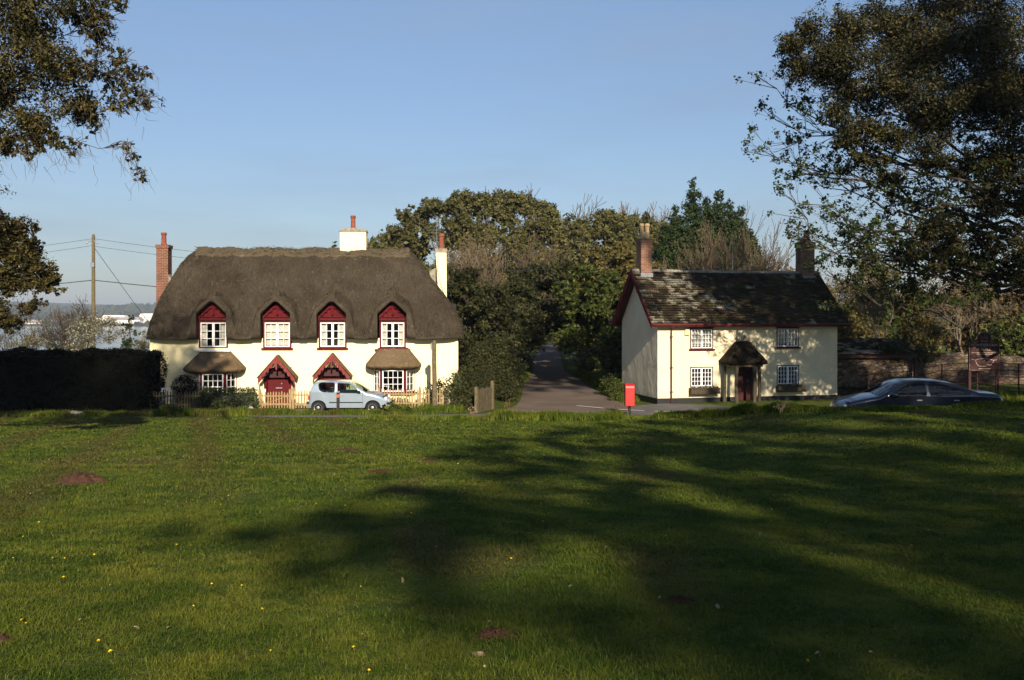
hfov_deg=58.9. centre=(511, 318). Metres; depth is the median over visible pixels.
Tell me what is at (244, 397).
garden hedge
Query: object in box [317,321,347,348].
window
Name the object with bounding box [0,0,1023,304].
sky
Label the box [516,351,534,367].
bank shrub
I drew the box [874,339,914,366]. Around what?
ivy
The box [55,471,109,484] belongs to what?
molehill
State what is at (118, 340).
water
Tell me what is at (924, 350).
ivy
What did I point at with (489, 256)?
brown thicket
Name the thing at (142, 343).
blossom thorn
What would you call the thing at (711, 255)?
coppiced willow
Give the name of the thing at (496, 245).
bare tree
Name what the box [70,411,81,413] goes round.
stone
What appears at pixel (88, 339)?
blossom thorn
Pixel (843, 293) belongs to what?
woodland tree
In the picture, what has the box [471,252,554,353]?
lane tree
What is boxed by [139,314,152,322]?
shore building
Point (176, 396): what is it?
picket fence
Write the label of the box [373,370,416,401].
bay window
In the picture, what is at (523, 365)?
bank shrub
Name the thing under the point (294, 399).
picket fence
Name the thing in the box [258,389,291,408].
garden gate
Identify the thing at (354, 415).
path
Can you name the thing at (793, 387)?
window box
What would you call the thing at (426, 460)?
molehill
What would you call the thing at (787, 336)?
window
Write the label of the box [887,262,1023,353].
woodland tree
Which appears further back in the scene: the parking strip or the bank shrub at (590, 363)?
the bank shrub at (590, 363)
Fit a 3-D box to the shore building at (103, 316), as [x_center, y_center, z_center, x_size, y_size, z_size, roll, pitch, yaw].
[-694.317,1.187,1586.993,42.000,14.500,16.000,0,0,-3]
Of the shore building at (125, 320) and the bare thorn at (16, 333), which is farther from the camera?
the shore building at (125, 320)
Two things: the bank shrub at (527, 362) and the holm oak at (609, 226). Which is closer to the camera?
the bank shrub at (527, 362)
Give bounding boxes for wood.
[2,302,155,318]
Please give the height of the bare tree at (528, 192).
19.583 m
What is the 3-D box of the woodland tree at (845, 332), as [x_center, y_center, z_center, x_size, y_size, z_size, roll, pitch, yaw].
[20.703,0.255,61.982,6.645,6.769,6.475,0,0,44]
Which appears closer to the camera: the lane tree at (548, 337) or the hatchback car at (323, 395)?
the hatchback car at (323, 395)
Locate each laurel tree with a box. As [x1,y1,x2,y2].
[548,239,669,350]
[548,263,625,377]
[597,326,621,384]
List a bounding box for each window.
[194,373,236,406]
[199,321,227,347]
[261,321,292,349]
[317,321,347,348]
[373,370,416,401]
[378,321,406,348]
[689,328,714,350]
[690,367,712,386]
[775,328,800,348]
[777,365,798,384]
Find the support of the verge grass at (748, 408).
on the lawn at (568, 363)
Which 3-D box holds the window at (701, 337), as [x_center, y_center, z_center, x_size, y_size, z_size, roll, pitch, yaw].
[8.667,0.940,41.517,1.270,1.020,0.251,0,0,-13]
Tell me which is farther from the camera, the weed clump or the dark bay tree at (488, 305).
the dark bay tree at (488, 305)
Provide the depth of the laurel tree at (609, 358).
49.54 m
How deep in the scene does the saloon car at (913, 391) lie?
26.79 m
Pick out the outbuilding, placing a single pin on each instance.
(859, 360)
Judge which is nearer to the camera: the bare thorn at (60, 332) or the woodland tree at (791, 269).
the bare thorn at (60, 332)
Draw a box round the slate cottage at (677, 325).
[611,224,850,403]
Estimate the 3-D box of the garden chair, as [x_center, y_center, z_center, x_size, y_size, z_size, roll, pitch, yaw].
[-14.905,3.450,39.211,0.440,0.901,0.425,0,0,-25]
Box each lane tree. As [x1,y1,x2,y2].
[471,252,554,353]
[496,254,590,376]
[526,260,546,352]
[544,334,556,341]
[579,247,614,286]
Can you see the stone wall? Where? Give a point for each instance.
(946, 360)
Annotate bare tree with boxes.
[428,231,508,262]
[472,185,606,262]
[596,202,672,262]
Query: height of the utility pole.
10.000 m
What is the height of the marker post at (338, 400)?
1.080 m
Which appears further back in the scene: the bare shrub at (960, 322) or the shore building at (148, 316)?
the shore building at (148, 316)
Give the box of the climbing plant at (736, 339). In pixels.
[717,331,756,350]
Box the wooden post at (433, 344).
[430,340,436,406]
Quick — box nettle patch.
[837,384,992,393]
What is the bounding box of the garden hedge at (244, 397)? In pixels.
[197,385,259,409]
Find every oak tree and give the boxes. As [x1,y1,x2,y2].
[0,0,167,200]
[0,207,67,334]
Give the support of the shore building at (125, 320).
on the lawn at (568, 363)
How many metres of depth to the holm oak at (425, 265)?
78.21 m
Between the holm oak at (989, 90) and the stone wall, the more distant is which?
the stone wall
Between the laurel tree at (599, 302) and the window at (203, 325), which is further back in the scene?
the laurel tree at (599, 302)
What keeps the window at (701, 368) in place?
in the slate cottage at (677, 325)
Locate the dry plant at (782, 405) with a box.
[773,401,790,411]
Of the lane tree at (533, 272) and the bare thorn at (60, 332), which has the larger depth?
the lane tree at (533, 272)
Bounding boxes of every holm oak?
[367,187,585,329]
[386,243,429,272]
[547,206,669,267]
[769,0,1023,300]
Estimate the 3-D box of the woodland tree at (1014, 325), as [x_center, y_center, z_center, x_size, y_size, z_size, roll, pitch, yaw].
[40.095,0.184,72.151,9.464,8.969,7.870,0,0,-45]
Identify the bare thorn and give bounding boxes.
[0,303,70,349]
[21,295,116,350]
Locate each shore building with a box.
[25,320,54,323]
[102,315,127,321]
[110,317,143,322]
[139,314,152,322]
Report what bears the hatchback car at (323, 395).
on the parking strip
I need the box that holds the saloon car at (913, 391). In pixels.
[829,378,1002,407]
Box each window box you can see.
[689,385,720,393]
[776,382,806,391]
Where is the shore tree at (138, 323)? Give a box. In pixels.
[134,320,148,325]
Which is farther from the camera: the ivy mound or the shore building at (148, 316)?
the shore building at (148, 316)
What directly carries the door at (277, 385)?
in the thatched cottage at (354, 307)
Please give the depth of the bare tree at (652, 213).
106.23 m
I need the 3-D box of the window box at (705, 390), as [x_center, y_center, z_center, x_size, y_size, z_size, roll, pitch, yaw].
[8.777,3.213,41.324,1.460,0.434,0.300,0,0,-13]
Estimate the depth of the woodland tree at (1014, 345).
53.25 m
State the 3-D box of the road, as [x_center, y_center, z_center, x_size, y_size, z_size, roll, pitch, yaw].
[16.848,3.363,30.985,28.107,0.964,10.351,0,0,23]
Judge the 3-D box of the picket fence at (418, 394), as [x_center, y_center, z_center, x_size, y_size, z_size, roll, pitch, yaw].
[-4.376,3.570,39.250,2.860,1.260,0.110,0,0,-2]
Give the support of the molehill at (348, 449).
on the lawn at (568, 363)
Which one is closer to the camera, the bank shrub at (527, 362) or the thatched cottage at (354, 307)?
the thatched cottage at (354, 307)
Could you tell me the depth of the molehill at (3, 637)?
5.55 m
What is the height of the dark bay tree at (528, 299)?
7.125 m
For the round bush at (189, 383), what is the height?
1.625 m
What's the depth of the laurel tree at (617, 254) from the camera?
61.80 m
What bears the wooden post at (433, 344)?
on the lawn at (568, 363)
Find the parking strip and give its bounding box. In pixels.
[283,409,438,413]
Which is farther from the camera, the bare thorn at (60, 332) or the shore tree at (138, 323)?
the shore tree at (138, 323)
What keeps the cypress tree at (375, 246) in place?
on the lawn at (568, 363)
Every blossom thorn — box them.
[59,311,130,350]
[130,329,149,350]
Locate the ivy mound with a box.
[463,329,527,401]
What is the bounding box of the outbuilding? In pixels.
[837,338,916,397]
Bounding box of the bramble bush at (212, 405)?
[193,393,234,410]
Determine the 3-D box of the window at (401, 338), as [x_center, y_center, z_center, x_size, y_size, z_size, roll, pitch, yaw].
[-5.346,0.735,40.660,1.310,1.270,0.259,0,0,-4]
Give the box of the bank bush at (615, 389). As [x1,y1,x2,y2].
[597,373,624,400]
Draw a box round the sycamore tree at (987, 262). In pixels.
[733,0,1023,339]
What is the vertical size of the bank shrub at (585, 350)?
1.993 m
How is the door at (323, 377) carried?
in the thatched cottage at (354, 307)
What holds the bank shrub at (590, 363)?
on the lawn at (568, 363)
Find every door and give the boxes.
[268,368,290,405]
[322,368,344,379]
[738,364,749,399]
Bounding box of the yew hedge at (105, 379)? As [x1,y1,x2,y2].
[0,346,169,411]
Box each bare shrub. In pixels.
[433,240,519,369]
[447,226,575,368]
[831,266,904,337]
[919,277,1018,351]
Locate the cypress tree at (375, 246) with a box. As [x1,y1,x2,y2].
[372,241,380,248]
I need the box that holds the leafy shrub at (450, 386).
[424,372,469,405]
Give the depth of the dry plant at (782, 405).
27.98 m
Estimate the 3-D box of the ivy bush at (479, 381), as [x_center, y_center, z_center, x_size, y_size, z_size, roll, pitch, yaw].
[-1.766,3.002,39.993,2.004,2.060,3.719,0,0,11]
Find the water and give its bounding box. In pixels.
[0,326,149,351]
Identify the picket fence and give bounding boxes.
[148,390,205,408]
[292,388,309,408]
[378,387,443,407]
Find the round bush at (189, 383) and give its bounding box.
[170,375,199,408]
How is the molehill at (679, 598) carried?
on the lawn at (568, 363)
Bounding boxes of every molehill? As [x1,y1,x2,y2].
[0,633,14,643]
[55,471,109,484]
[328,448,363,451]
[369,469,393,473]
[416,459,436,461]
[473,626,517,641]
[664,594,697,605]
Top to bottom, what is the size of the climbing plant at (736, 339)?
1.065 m
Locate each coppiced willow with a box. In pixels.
[655,201,824,270]
[705,234,837,292]
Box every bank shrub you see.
[508,355,527,374]
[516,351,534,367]
[571,344,592,356]
[574,351,601,370]
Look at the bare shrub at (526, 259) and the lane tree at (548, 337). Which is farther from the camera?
the lane tree at (548, 337)
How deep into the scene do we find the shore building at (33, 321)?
1528.69 m
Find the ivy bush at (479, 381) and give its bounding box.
[448,364,497,410]
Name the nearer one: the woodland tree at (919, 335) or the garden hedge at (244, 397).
the garden hedge at (244, 397)
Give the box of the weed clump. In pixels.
[380,402,416,412]
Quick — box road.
[630,403,732,414]
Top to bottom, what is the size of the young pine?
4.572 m
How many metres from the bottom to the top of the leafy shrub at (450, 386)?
1.747 m
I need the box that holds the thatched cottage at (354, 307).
[146,215,463,406]
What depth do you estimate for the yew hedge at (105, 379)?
38.29 m
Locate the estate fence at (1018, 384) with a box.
[868,363,1023,394]
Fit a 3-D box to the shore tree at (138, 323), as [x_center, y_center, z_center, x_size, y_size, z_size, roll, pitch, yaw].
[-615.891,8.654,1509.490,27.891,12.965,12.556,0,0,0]
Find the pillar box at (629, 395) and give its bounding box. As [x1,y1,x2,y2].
[624,383,634,414]
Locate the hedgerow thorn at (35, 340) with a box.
[3,329,95,351]
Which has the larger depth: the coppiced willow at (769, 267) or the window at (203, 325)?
the coppiced willow at (769, 267)
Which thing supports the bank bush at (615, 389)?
on the lawn at (568, 363)
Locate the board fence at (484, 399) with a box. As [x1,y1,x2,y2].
[475,381,493,412]
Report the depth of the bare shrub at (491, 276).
57.12 m
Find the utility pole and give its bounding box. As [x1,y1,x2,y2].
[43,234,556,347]
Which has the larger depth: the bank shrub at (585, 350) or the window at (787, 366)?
the bank shrub at (585, 350)
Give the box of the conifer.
[652,176,772,270]
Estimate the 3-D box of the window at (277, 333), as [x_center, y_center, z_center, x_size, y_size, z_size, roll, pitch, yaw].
[-10.437,0.735,40.345,1.390,1.270,0.251,0,0,-4]
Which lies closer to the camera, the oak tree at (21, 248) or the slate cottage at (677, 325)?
the oak tree at (21, 248)
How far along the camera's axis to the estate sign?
37.97 m
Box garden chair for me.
[162,388,172,406]
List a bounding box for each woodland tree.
[772,261,832,290]
[825,254,938,337]
[828,286,866,337]
[837,287,950,354]
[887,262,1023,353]
[953,269,1023,352]
[963,309,1023,356]
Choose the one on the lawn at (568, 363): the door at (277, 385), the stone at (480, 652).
the stone at (480, 652)
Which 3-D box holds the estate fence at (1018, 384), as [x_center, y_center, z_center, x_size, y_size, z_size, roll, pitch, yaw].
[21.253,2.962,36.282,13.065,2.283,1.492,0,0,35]
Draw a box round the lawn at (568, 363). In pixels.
[0,301,1023,679]
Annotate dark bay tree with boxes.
[436,263,533,387]
[480,272,547,375]
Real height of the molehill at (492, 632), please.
0.086 m
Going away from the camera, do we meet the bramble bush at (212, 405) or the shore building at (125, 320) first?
the bramble bush at (212, 405)
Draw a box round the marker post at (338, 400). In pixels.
[336,391,339,409]
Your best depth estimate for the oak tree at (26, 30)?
20.03 m
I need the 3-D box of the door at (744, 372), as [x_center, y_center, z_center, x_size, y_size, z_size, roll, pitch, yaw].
[10.733,2.960,42.183,0.760,1.780,0.100,0,0,-13]
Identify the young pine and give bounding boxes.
[120,314,140,354]
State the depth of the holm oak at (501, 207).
78.14 m
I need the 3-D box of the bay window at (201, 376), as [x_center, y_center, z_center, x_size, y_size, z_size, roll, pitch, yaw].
[-13.096,3.220,39.883,2.060,1.760,0.655,0,0,-3]
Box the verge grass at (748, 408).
[0,361,1023,421]
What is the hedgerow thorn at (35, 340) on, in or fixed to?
on the lawn at (568, 363)
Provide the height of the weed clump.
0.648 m
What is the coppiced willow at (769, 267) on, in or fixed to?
on the lawn at (568, 363)
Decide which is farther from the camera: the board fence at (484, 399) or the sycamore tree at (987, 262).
the board fence at (484, 399)
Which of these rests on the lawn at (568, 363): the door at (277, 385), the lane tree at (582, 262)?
the lane tree at (582, 262)
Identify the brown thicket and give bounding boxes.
[436,247,542,330]
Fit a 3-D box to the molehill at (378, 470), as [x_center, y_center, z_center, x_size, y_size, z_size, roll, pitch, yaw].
[-2.417,2.794,16.581,0.572,0.094,0.451,0,0,-10]
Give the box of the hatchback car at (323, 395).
[307,377,393,410]
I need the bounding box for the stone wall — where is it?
[912,352,1023,384]
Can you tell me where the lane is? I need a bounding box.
[507,341,635,414]
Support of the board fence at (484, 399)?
on the lawn at (568, 363)
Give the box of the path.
[250,412,536,416]
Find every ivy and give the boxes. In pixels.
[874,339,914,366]
[909,343,940,365]
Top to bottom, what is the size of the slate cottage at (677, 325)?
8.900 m
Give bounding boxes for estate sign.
[968,332,999,392]
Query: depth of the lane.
47.52 m
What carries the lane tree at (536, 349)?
on the lawn at (568, 363)
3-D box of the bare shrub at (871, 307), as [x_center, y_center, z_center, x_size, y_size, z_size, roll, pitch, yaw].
[22.332,0.001,56.709,4.090,7.063,4.943,0,0,0]
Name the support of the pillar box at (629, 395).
on the lawn at (568, 363)
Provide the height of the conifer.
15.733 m
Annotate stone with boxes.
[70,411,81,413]
[472,651,484,656]

